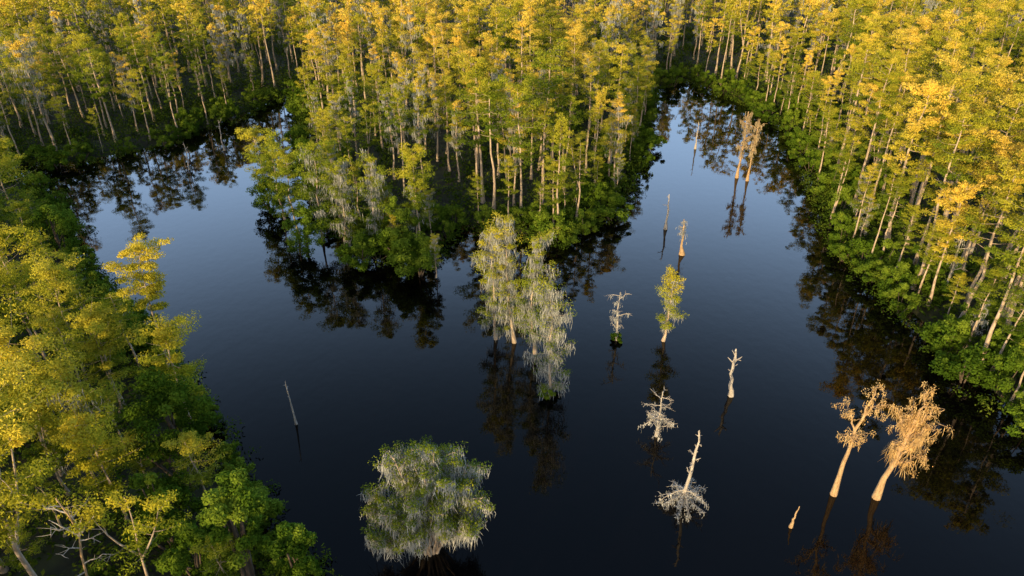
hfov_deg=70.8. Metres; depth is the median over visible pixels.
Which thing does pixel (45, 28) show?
cypress tree
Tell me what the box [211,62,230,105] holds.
cypress tree
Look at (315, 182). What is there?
bank shrub
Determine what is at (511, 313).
mossy cypress
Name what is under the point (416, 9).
cypress tree
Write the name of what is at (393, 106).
cypress tree
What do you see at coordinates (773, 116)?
bank shrub
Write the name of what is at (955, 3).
cypress tree
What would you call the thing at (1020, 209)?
cypress tree
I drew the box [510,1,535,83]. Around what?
cypress tree
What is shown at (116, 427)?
cypress tree
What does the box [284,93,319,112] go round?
bank shrub
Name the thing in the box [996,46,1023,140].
cypress tree
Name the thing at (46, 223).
bank shrub
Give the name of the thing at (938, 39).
cypress tree
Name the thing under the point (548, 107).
cypress tree
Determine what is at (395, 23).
cypress tree
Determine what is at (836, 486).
cypress tree
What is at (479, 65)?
cypress tree
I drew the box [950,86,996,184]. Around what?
cypress tree
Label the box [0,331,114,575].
cypress tree
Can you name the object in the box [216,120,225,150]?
dead snag
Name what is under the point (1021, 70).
cypress tree
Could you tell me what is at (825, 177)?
bank shrub
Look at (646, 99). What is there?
cypress tree
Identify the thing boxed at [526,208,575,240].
bank shrub
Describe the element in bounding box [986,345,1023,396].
bank shrub
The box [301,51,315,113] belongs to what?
cypress tree
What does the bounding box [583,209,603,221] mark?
bank shrub
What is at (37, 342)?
cypress tree
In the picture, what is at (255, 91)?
bank shrub
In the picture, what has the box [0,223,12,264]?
cypress tree
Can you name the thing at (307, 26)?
cypress tree
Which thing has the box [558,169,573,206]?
cypress tree
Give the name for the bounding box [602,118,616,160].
cypress tree
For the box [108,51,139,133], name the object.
cypress tree
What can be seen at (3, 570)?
cypress tree
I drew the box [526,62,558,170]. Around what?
cypress tree
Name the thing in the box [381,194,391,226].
cypress tree
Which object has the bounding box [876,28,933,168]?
cypress tree
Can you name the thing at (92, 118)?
cypress tree
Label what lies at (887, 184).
bank shrub
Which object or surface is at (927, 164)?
cypress tree
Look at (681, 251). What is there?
dead snag
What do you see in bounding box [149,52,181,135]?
cypress tree
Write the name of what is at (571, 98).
cypress tree
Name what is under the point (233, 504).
broadleaf tree
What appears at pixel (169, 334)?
cypress tree
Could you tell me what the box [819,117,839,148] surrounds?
cypress tree
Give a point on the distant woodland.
(144, 14)
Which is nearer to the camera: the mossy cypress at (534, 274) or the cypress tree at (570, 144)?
the mossy cypress at (534, 274)
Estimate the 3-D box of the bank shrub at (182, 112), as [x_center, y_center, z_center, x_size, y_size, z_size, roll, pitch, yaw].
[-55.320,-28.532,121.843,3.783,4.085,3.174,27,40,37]
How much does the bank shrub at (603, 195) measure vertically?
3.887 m
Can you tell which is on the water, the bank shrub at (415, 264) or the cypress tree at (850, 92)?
the bank shrub at (415, 264)
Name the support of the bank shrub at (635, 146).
on the ground
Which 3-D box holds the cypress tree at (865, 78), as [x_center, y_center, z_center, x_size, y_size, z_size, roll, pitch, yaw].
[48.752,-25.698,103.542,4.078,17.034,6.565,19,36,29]
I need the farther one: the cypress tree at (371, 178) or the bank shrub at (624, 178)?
the bank shrub at (624, 178)
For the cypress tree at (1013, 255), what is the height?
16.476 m
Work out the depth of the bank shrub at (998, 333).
63.42 m
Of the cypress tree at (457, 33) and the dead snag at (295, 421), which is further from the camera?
the cypress tree at (457, 33)
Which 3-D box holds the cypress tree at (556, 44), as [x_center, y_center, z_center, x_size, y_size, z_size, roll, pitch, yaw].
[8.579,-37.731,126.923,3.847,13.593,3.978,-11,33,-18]
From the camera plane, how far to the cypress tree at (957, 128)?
68.27 m
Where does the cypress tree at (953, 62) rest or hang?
on the ground
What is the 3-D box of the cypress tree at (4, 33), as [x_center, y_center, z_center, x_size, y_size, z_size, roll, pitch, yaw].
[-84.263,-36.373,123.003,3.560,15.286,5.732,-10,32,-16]
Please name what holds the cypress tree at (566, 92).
on the ground
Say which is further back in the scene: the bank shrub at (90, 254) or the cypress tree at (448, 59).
the cypress tree at (448, 59)
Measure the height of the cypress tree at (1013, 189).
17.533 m
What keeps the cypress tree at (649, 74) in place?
on the ground
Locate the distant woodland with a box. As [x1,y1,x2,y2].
[0,0,1023,399]
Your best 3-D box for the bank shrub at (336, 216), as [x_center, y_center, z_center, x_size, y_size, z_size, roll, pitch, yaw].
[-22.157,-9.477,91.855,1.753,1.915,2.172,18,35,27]
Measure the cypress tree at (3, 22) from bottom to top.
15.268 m
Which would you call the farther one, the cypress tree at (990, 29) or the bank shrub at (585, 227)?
the cypress tree at (990, 29)
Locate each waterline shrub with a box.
[537,381,561,399]
[610,332,622,343]
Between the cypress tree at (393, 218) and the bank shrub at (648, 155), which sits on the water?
the bank shrub at (648, 155)
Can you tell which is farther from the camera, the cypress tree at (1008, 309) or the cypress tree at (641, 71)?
the cypress tree at (641, 71)
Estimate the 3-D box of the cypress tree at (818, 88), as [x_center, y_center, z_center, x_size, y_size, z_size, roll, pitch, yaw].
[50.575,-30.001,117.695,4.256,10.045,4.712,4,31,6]
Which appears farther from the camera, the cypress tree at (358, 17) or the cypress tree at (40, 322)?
the cypress tree at (358, 17)
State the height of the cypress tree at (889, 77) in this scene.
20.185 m
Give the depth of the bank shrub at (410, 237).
79.76 m
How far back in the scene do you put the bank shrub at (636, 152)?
109.95 m
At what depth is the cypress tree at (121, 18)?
125.70 m
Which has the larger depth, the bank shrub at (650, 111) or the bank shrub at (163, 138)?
the bank shrub at (650, 111)
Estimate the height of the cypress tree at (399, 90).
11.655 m
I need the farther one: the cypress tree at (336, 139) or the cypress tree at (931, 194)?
the cypress tree at (336, 139)
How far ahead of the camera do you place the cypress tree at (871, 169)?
80.94 m
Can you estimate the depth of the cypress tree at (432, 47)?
125.57 m
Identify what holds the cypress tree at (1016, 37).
on the ground
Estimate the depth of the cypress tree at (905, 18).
114.63 m
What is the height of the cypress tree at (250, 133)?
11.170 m
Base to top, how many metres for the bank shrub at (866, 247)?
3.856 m
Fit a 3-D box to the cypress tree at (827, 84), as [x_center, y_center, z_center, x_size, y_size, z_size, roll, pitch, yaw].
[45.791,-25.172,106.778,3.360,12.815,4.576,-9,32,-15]
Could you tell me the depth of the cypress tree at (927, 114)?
96.90 m
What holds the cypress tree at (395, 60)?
on the ground
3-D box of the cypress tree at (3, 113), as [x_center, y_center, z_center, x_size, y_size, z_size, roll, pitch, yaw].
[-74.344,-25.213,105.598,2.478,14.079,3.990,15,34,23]
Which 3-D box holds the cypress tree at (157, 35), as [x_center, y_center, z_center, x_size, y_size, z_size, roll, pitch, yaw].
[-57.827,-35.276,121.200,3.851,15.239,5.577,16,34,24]
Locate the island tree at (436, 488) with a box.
[358,434,495,567]
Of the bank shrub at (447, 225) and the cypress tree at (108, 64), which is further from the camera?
the cypress tree at (108, 64)
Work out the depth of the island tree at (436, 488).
44.64 m
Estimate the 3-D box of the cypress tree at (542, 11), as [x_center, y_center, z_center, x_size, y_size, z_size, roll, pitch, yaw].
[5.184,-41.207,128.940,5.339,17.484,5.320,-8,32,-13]
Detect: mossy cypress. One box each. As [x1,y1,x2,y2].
[468,219,515,340]
[484,211,531,343]
[508,227,559,354]
[522,267,577,400]
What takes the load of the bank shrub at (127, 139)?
on the ground
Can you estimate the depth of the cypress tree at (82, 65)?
116.39 m
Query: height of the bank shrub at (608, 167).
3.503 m
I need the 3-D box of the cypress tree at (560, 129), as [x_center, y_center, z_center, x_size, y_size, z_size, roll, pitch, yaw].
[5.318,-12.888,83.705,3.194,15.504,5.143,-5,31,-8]
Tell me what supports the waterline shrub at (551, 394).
attached to the mossy cypress at (553, 338)
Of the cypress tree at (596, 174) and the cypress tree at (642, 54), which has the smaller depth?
the cypress tree at (596, 174)
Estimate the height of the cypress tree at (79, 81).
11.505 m
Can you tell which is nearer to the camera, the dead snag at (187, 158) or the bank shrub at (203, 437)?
the bank shrub at (203, 437)
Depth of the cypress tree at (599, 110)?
91.31 m
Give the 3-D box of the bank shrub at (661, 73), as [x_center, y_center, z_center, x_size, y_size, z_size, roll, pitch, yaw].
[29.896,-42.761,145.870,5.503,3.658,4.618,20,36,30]
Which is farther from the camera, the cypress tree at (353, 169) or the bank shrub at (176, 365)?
the cypress tree at (353, 169)
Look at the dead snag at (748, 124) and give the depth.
100.91 m
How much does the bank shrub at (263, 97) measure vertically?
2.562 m
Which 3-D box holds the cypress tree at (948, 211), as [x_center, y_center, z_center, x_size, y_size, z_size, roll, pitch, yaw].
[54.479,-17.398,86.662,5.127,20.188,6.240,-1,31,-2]
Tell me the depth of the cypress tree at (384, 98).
97.36 m
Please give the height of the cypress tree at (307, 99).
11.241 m
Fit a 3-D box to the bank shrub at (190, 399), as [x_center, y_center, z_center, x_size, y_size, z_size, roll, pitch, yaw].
[-26.993,9.272,58.938,3.566,3.989,4.417,13,33,20]
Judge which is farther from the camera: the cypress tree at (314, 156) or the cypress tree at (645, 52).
the cypress tree at (645, 52)
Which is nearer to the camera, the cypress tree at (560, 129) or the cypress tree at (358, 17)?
the cypress tree at (560, 129)
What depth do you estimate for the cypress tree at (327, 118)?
96.11 m
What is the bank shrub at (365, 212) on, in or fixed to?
on the ground
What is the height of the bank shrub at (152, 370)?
2.557 m
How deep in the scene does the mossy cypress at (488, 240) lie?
65.58 m
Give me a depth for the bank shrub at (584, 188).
93.85 m
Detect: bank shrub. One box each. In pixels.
[6,152,22,165]
[20,171,49,193]
[22,144,45,161]
[32,144,69,170]
[33,187,48,198]
[35,194,69,212]
[39,216,49,230]
[51,191,63,201]
[63,141,95,162]
[67,138,78,150]
[70,244,98,268]
[75,258,99,277]
[78,270,101,288]
[78,280,106,313]
[87,283,123,317]
[94,275,116,290]
[118,136,135,153]
[120,298,144,317]
[129,323,149,348]
[131,309,162,325]
[134,321,177,353]
[145,128,159,138]
[148,349,175,373]
[156,135,173,147]
[157,363,184,375]
[163,377,208,420]
[165,125,180,141]
[174,107,193,126]
[179,114,199,128]
[180,121,197,138]
[182,434,208,454]
[187,107,205,125]
[192,402,223,427]
[195,107,208,118]
[205,96,226,108]
[208,101,227,123]
[213,441,240,463]
[220,456,255,489]
[221,98,239,120]
[235,485,285,535]
[236,480,269,496]
[241,82,275,100]
[245,174,290,214]
[249,100,260,110]
[250,530,277,568]
[253,92,268,104]
[261,534,305,575]
[275,94,282,103]
[281,201,329,257]
[282,79,299,96]
[283,81,300,98]
[283,126,309,148]
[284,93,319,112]
[287,98,309,115]
[287,124,307,137]
[288,156,315,178]
[290,176,330,202]
[291,137,311,157]
[308,173,325,192]
[316,151,343,168]
[318,217,335,232]
[319,200,339,210]
[331,207,340,219]
[334,143,352,165]
[334,231,379,271]
[348,215,367,234]
[359,210,384,229]
[363,205,380,215]
[363,233,390,259]
[375,195,419,255]
[386,230,439,277]
[397,234,418,262]
[411,236,434,260]
[418,218,429,230]
[420,202,450,230]
[438,220,454,240]
[444,204,468,228]
[474,203,497,231]
[495,204,511,221]
[506,205,535,227]
[521,202,551,231]
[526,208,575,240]
[548,188,586,214]
[554,225,579,245]
[562,207,575,220]
[568,182,600,206]
[572,178,592,196]
[574,209,597,234]
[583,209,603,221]
[588,182,620,205]
[588,195,633,222]
[593,132,616,154]
[599,163,619,181]
[601,150,613,159]
[602,164,613,175]
[602,180,616,190]
[618,175,627,185]
[625,139,641,155]
[627,118,643,131]
[627,151,640,159]
[630,173,640,182]
[631,125,656,138]
[635,127,666,150]
[638,143,654,166]
[641,98,653,110]
[645,108,657,121]
[651,67,670,82]
[652,92,659,104]
[663,67,682,86]
[673,62,689,77]
[691,64,702,81]
[695,70,715,87]
[713,78,733,92]
[719,68,735,82]
[726,79,745,97]
[733,78,754,94]
[741,89,753,102]
[745,90,765,105]
[749,102,759,109]
[754,102,777,118]
[760,87,774,96]
[766,88,784,108]
[770,112,780,124]
[779,109,803,130]
[781,91,808,105]
[781,97,800,119]
[784,91,806,117]
[784,126,807,146]
[788,131,817,153]
[788,148,799,158]
[798,123,815,132]
[798,149,824,173]
[803,130,825,142]
[804,137,826,150]
[810,164,847,199]
[811,104,841,131]
[816,100,840,113]
[816,165,838,175]
[819,110,841,133]
[821,146,842,168]
[827,183,855,216]
[827,224,856,250]
[828,164,856,187]
[829,243,857,261]
[831,211,860,241]
[832,133,849,150]
[835,166,871,199]
[849,237,882,271]
[853,259,890,283]
[854,141,877,161]
[863,211,884,227]
[864,238,904,271]
[866,194,885,204]
[867,227,882,239]
[868,168,888,193]
[870,166,894,193]
[871,194,890,220]
[876,201,902,228]
[877,261,916,299]
[883,282,921,318]
[905,244,941,274]
[911,267,931,294]
[920,313,971,353]
[923,280,960,306]
[928,343,1003,390]
[931,256,964,287]
[933,313,946,331]
[940,326,972,353]
[957,296,988,329]
[957,313,977,341]
[977,328,1010,370]
[982,297,1023,327]
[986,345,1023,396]
[992,334,1023,353]
[1002,322,1023,351]
[1003,391,1023,436]
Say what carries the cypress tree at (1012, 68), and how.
on the ground
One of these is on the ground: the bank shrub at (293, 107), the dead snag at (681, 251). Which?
the bank shrub at (293, 107)
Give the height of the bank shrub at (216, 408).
2.806 m
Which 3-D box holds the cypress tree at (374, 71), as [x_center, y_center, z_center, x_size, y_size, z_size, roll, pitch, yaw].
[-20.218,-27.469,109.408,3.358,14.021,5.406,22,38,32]
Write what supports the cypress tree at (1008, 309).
on the ground
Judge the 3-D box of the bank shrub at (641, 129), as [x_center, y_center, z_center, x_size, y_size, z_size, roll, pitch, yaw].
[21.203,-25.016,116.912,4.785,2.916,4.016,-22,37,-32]
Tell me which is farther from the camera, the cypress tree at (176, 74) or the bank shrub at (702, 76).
the bank shrub at (702, 76)
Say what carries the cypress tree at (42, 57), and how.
on the ground
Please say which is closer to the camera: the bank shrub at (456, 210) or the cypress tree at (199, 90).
the bank shrub at (456, 210)
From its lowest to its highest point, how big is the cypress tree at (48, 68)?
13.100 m
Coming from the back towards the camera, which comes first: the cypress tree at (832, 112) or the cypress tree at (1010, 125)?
the cypress tree at (832, 112)
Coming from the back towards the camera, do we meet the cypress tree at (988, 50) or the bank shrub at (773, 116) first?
the bank shrub at (773, 116)
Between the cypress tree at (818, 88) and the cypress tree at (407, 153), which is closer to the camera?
the cypress tree at (407, 153)
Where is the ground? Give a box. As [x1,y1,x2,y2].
[0,0,1023,575]
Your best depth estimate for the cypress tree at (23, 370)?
53.50 m
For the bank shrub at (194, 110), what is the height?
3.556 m
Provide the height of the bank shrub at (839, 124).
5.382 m
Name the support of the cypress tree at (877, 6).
on the ground
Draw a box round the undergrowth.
[0,18,1023,575]
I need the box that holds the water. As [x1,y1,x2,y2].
[0,81,1023,575]
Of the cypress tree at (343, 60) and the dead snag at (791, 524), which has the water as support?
the dead snag at (791, 524)
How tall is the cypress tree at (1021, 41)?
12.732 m
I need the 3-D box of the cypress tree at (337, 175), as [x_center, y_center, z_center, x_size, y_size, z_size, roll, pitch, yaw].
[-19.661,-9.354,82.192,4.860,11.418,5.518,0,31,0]
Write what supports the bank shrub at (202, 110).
on the ground
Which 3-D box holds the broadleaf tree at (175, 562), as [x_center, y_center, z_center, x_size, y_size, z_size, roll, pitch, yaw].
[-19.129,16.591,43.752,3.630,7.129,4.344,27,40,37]
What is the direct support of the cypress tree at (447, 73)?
on the ground
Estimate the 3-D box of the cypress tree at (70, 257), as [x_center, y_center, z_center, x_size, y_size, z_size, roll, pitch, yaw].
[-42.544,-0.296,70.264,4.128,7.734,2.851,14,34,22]
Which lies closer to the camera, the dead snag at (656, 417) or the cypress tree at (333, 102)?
the dead snag at (656, 417)
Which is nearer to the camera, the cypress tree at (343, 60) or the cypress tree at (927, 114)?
the cypress tree at (927, 114)
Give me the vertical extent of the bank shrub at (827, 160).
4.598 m
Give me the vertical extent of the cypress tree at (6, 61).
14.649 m
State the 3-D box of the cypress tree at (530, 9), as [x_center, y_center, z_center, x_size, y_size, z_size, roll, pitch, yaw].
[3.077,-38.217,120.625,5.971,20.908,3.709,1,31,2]
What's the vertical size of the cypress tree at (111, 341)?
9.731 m
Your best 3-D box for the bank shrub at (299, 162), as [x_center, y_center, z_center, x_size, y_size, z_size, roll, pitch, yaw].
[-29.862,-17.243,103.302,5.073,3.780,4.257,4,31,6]
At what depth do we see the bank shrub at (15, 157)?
107.35 m
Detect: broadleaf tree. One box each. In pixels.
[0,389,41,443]
[10,204,85,268]
[89,314,143,360]
[121,469,204,556]
[122,366,215,486]
[153,520,230,575]
[196,467,272,575]
[268,521,322,575]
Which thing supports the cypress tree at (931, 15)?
on the ground
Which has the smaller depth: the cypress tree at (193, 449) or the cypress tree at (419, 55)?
the cypress tree at (193, 449)
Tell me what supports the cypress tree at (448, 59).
on the ground
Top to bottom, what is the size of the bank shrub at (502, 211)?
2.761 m
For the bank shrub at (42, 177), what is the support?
on the ground
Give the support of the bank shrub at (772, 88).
on the ground
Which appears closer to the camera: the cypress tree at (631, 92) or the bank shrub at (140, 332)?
the bank shrub at (140, 332)
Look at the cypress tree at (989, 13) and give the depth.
110.32 m
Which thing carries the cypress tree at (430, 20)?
on the ground
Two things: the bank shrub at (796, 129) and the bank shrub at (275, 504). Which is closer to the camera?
the bank shrub at (275, 504)
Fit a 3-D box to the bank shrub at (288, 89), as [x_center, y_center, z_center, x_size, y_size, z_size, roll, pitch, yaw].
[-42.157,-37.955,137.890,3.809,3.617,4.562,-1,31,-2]
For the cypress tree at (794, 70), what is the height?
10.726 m
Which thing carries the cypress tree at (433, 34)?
on the ground
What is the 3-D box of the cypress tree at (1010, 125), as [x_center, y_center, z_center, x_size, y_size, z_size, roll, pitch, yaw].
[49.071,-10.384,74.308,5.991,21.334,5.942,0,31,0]
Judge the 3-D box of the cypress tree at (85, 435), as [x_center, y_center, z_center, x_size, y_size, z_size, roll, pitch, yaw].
[-26.492,11.523,47.373,5.068,11.512,6.031,-13,33,-21]
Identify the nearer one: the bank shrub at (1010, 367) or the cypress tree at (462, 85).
the bank shrub at (1010, 367)
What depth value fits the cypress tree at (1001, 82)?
78.17 m
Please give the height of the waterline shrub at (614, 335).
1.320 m
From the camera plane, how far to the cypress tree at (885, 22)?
110.28 m
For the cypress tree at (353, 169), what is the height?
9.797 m
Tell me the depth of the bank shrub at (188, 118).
120.25 m
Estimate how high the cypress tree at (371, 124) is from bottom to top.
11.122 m
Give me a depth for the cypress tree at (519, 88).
84.19 m
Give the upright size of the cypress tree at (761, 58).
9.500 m
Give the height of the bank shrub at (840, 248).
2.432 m
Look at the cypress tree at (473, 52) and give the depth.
106.20 m
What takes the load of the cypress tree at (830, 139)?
on the ground
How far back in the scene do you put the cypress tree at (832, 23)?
126.16 m
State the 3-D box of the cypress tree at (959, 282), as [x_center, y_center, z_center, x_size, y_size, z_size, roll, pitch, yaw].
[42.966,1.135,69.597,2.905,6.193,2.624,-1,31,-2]
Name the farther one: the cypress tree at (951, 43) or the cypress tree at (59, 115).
the cypress tree at (59, 115)
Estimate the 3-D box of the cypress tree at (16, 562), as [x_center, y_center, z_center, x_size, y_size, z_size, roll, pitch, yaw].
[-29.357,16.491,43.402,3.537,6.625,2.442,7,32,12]
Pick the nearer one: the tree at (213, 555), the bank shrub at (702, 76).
the tree at (213, 555)
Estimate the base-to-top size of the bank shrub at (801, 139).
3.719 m
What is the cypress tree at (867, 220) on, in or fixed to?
on the ground
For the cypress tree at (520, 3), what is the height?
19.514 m
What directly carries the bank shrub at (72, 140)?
on the ground
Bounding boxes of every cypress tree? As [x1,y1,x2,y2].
[0,17,26,90]
[0,29,34,116]
[0,30,23,126]
[0,37,38,136]
[0,51,43,145]
[0,85,20,155]
[0,100,9,153]
[0,130,49,250]
[0,205,18,249]
[0,222,61,361]
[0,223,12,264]
[0,264,15,312]
[0,275,49,363]
[0,291,74,476]
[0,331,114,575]
[0,346,33,439]
[0,348,46,454]
[0,364,8,573]
[0,512,49,574]
[1,33,64,150]
[2,198,45,262]
[10,26,50,123]
[10,346,124,492]
[12,257,56,337]
[13,401,70,495]
[17,463,66,536]
[19,250,106,379]
[20,191,47,252]
[26,234,68,296]
[28,25,56,104]
[29,306,89,388]
[31,51,69,126]
[34,24,71,108]
[36,30,85,117]
[39,302,147,412]
[40,54,70,135]
[45,391,148,523]
[48,95,73,153]
[52,247,92,307]
[56,264,102,357]
[61,48,87,110]
[64,489,191,575]
[66,26,116,139]
[66,35,107,128]
[67,303,139,405]
[68,55,104,136]
[85,105,104,152]
[86,292,141,369]
[88,42,115,100]
[93,47,114,109]
[93,381,125,449]
[100,54,123,117]
[102,233,173,366]
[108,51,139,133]
[110,12,139,104]
[111,24,154,119]
[117,429,157,487]
[121,64,157,140]
[131,311,209,421]
[132,27,162,108]
[145,32,178,118]
[148,36,169,102]
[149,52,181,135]
[160,430,227,505]
[164,51,186,108]
[173,30,203,100]
[189,59,208,123]
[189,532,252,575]
[191,21,215,96]
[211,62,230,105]
[234,124,282,206]
[244,56,259,99]
[256,127,296,219]
[266,144,305,229]
[288,16,320,100]
[288,139,338,241]
[295,67,314,126]
[296,30,338,107]
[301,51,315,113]
[303,0,335,101]
[303,87,327,158]
[303,112,322,158]
[306,80,327,134]
[311,134,333,160]
[313,107,339,145]
[313,139,351,224]
[314,23,340,109]
[316,137,341,199]
[318,72,347,138]
[319,112,341,158]
[319,155,362,246]
[324,91,351,167]
[331,116,359,187]
[332,55,359,132]
[335,8,364,109]
[335,43,361,125]
[342,12,372,99]
[342,71,364,159]
[342,158,369,221]
[350,100,384,156]
[351,149,391,244]
[358,62,383,136]
[359,58,388,150]
[362,164,401,228]
[365,43,385,119]
[371,5,393,110]
[373,6,400,96]
[374,88,401,179]
[379,81,405,155]
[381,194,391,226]
[384,142,434,245]
[385,67,424,164]
[386,87,413,195]
[387,18,411,105]
[387,52,408,143]
[387,213,402,237]
[389,51,402,114]
[391,0,426,115]
[400,0,426,63]
[402,179,429,237]
[406,46,429,129]
[407,77,434,184]
[411,61,431,149]
[421,9,464,115]
[421,188,438,235]
[423,71,449,161]
[424,23,447,128]
[426,26,438,68]
[428,233,443,277]
[432,76,468,171]
[433,44,460,143]
[441,70,459,153]
[444,47,504,203]
[445,100,470,181]
[447,24,467,138]
[448,0,488,107]
[454,8,477,101]
[454,46,490,150]
[455,74,512,209]
[458,76,481,172]
[460,45,471,123]
[460,76,498,189]
[465,170,485,222]
[470,86,480,161]
[476,30,498,80]
[479,5,513,121]
[479,32,504,131]
[483,90,514,187]
[484,51,511,178]
[490,6,521,102]
[496,86,534,205]
[497,77,552,214]
[497,155,519,223]
[500,68,519,142]
[505,11,542,121]
[506,37,579,194]
[508,0,531,81]
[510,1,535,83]
[512,54,539,130]
[514,0,548,117]
[524,65,541,179]
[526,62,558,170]
[529,98,556,202]
[531,5,559,102]
[532,18,565,108]
[533,181,549,233]
[534,152,566,229]
[537,63,564,149]
[543,112,573,237]
[544,54,575,163]
[545,71,580,170]
[550,94,583,191]
[553,34,567,106]
[555,16,593,112]
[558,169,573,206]
[559,26,595,117]
[561,131,598,217]
[563,0,593,95]
[568,153,587,206]
[573,52,601,145]
[577,53,601,176]
[583,37,612,123]
[583,39,611,150]
[584,84,611,196]
[587,48,615,132]
[588,154,605,183]
[594,7,622,107]
[596,41,647,163]
[600,92,633,187]
[601,113,621,175]
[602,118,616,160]
[607,92,641,156]
[609,153,627,184]
[613,39,636,93]
[621,73,639,141]
[624,59,643,106]
[626,119,641,145]
[627,56,655,145]
[627,103,638,159]
[632,54,658,133]
[632,70,649,117]
[633,32,656,65]
[637,43,651,78]
[641,46,659,110]
[642,79,652,120]
[654,265,689,341]
[741,62,755,82]
[750,51,769,89]
[762,50,780,100]
[771,36,791,113]
[776,74,796,114]
[777,59,806,108]
[783,32,808,94]
[794,48,817,108]
[797,70,827,130]
[802,73,820,126]
[803,110,818,149]
[809,103,849,181]
[810,76,834,121]
[816,8,843,102]
[817,75,842,147]
[819,69,847,148]
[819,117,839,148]
[822,134,837,158]
[827,0,877,94]
[829,116,873,165]
[830,145,859,218]
[830,379,894,496]
[833,133,862,218]
[835,43,863,129]
[836,0,879,101]
[837,13,886,163]
[838,159,850,191]
[839,50,874,133]
[844,49,866,124]
[845,25,869,102]
[847,82,882,154]
[847,167,874,220]
[849,163,882,247]
[851,10,895,132]
[851,49,882,149]
[853,49,906,199]
[853,188,879,246]
[857,94,906,182]
[858,0,894,82]
[860,96,916,233]
[864,34,893,114]
[866,73,892,164]
[869,162,909,257]
[872,48,910,139]
[872,173,918,259]
[872,381,953,500]
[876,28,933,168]
[876,70,925,193]
[879,12,915,92]
[879,97,908,160]
[882,78,954,249]
[883,25,927,140]
[885,0,928,93]
[894,203,928,267]
[896,73,928,161]
[899,15,944,121]
[899,76,938,163]
[900,11,938,91]
[901,25,965,150]
[903,64,984,245]
[904,23,930,107]
[904,54,997,229]
[909,31,977,196]
[909,73,959,205]
[909,104,935,184]
[910,104,996,289]
[911,108,956,231]
[913,124,993,265]
[914,50,939,77]
[915,215,966,293]
[916,24,948,116]
[919,9,975,140]
[920,174,997,305]
[931,0,972,76]
[941,113,996,256]
[943,56,1007,218]
[943,101,979,198]
[943,273,972,319]
[946,1,1007,98]
[946,66,1023,230]
[947,42,1006,166]
[949,10,1003,145]
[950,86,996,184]
[952,154,1023,317]
[955,82,1023,272]
[955,129,1023,280]
[957,2,1004,101]
[960,16,997,102]
[960,258,1016,347]
[962,67,1014,152]
[964,145,1023,301]
[965,53,1017,173]
[969,128,1023,253]
[974,56,1017,151]
[975,53,1013,105]
[976,0,1021,118]
[978,198,1023,362]
[986,0,1023,124]
[989,279,1023,370]
[990,152,1023,324]
[991,37,1012,68]
[992,123,1023,215]
[995,39,1023,110]
[995,67,1023,171]
[995,111,1023,227]
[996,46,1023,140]
[996,221,1023,344]
[999,25,1023,95]
[999,123,1023,317]
[1000,165,1023,282]
[1004,61,1023,145]
[1005,84,1023,141]
[1006,110,1023,251]
[1009,338,1023,405]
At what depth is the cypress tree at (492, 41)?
109.84 m
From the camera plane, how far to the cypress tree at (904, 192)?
77.83 m
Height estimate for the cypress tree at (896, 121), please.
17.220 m
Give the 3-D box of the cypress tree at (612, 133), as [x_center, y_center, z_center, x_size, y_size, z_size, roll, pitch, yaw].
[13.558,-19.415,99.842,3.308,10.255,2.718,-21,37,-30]
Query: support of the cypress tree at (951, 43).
on the ground
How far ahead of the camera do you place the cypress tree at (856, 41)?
125.28 m
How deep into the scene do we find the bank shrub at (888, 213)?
88.69 m
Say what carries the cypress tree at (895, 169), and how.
on the ground
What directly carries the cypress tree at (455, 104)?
on the ground
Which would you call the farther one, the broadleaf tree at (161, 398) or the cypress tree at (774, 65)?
the cypress tree at (774, 65)
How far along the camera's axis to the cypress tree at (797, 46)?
127.20 m
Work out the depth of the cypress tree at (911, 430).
49.09 m
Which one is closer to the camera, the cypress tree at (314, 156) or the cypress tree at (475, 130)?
the cypress tree at (314, 156)
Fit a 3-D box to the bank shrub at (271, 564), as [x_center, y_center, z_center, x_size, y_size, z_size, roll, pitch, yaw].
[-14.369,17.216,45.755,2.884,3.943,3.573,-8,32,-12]
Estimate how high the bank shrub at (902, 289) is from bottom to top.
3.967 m
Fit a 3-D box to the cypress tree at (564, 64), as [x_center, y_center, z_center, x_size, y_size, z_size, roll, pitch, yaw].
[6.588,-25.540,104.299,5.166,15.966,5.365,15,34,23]
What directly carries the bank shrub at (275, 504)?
on the ground
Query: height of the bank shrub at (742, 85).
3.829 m
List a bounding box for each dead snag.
[38,497,113,575]
[182,143,189,169]
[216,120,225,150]
[285,382,297,424]
[608,291,631,340]
[638,388,677,441]
[653,430,708,522]
[663,196,669,229]
[675,221,687,255]
[694,122,699,148]
[728,349,741,397]
[735,110,752,177]
[745,119,765,180]
[789,506,799,528]
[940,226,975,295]
[970,300,991,336]
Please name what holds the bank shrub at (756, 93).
on the ground
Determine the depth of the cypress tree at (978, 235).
77.60 m
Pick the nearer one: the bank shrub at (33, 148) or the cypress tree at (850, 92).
the bank shrub at (33, 148)
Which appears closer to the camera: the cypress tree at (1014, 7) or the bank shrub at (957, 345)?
the bank shrub at (957, 345)
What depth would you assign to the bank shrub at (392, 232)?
79.99 m
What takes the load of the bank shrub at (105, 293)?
on the ground
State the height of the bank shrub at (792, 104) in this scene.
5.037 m

